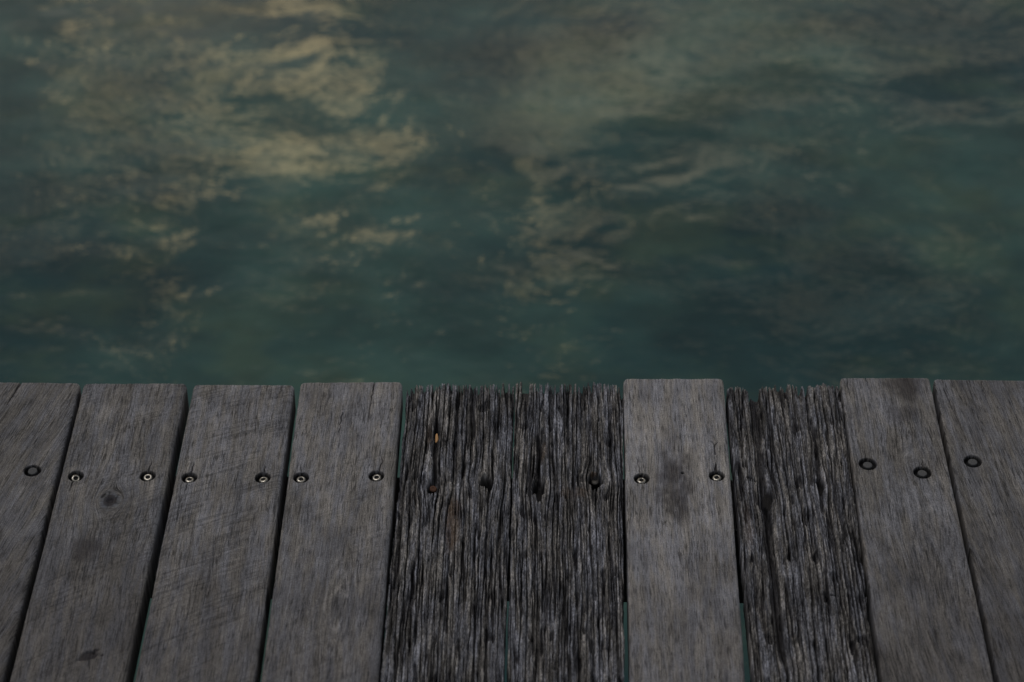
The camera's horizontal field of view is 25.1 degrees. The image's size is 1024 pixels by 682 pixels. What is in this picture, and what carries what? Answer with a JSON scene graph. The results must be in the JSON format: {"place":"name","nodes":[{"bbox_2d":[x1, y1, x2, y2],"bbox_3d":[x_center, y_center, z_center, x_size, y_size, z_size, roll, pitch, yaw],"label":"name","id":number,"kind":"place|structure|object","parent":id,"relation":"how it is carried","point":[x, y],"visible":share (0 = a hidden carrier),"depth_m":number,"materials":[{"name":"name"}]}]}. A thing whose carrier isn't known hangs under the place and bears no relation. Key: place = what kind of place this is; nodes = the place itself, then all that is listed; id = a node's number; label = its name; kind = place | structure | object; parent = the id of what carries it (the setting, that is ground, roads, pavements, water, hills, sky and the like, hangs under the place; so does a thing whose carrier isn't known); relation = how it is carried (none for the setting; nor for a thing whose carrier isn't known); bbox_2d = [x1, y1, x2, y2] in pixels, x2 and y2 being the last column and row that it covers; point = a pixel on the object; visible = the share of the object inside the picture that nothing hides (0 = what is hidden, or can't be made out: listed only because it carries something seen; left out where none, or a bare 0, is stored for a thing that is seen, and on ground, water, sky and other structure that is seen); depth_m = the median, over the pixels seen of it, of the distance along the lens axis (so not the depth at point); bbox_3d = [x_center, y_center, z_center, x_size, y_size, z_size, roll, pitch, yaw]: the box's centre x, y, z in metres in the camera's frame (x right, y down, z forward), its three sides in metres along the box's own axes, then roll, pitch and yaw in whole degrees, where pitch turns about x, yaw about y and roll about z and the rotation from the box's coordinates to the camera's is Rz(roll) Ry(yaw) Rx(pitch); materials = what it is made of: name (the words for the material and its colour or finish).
{"place":"outdoors","nodes":[
{"label":"outdoors","id":0,"kind":"place"},
{"bbox_2d":[151,476,742,602],"bbox_3d":[-0.007,0.220,2.544,1.740,0.109,0.090,0,38,1],"label":"joist","id":1,"kind":"object","parent":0,"point":[624,560],"depth_m":2.51,"materials":[{"name":"brown wood"}]},
{"bbox_2d":[0,382,80,681],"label":"plank","id":2,"kind":"object","parent":1,"relation":"on","point":[37,421],"visible":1,"depth_m":2.49,"materials":[{"name":"grey wood"}]},
{"bbox_2d":[10,384,188,681],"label":"plank","id":3,"kind":"object","parent":1,"relation":"on","point":[86,615],"visible":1,"depth_m":2.42,"materials":[{"name":"grey wood"}]},
{"bbox_2d":[135,385,295,681],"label":"plank","id":4,"kind":"object","parent":1,"relation":"on","point":[208,618],"visible":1,"depth_m":2.41,"materials":[{"name":"grey wood"}]},
{"bbox_2d":[261,382,402,681],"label":"plank","id":5,"kind":"object","parent":1,"relation":"on","point":[328,614],"visible":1,"depth_m":2.42,"materials":[{"name":"grey wood"}]},
{"bbox_2d":[380,383,514,681],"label":"rotted plank","id":6,"kind":"object","parent":1,"relation":"on","point":[446,617],"visible":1,"depth_m":2.42,"materials":[{"name":"grey wood"}]},
{"bbox_2d":[507,382,624,681],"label":"rotted plank","id":7,"kind":"object","parent":1,"relation":"on","point":[566,606],"visible":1,"depth_m":2.42,"materials":[{"name":"grey wood"}]},
{"bbox_2d":[623,379,744,681],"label":"plank","id":8,"kind":"object","parent":1,"relation":"on","point":[683,616],"visible":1,"depth_m":2.42,"materials":[{"name":"grey wood"}]},
{"bbox_2d":[726,383,877,681],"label":"rotted plank","id":9,"kind":"object","parent":1,"relation":"on","point":[803,592],"visible":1,"depth_m":2.42,"materials":[{"name":"grey wood"}]},
{"bbox_2d":[839,378,992,681],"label":"plank","id":10,"kind":"object","parent":1,"relation":"on","point":[924,622],"visible":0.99,"depth_m":2.41,"materials":[{"name":"grey wood"}]},
{"bbox_2d":[932,379,1023,681],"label":"plank","id":11,"kind":"object","parent":1,"relation":"on","point":[981,424],"visible":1,"depth_m":2.47,"materials":[{"name":"grey wood"}]},
{"bbox_2d":[0,0,1023,681],"bbox_3d":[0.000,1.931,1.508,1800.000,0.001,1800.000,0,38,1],"label":"water","id":12,"kind":"structure","parent":0,"point":[752,198],"depth_m":4.34,"materials":[{"name":"teal liquid"}]}
]}

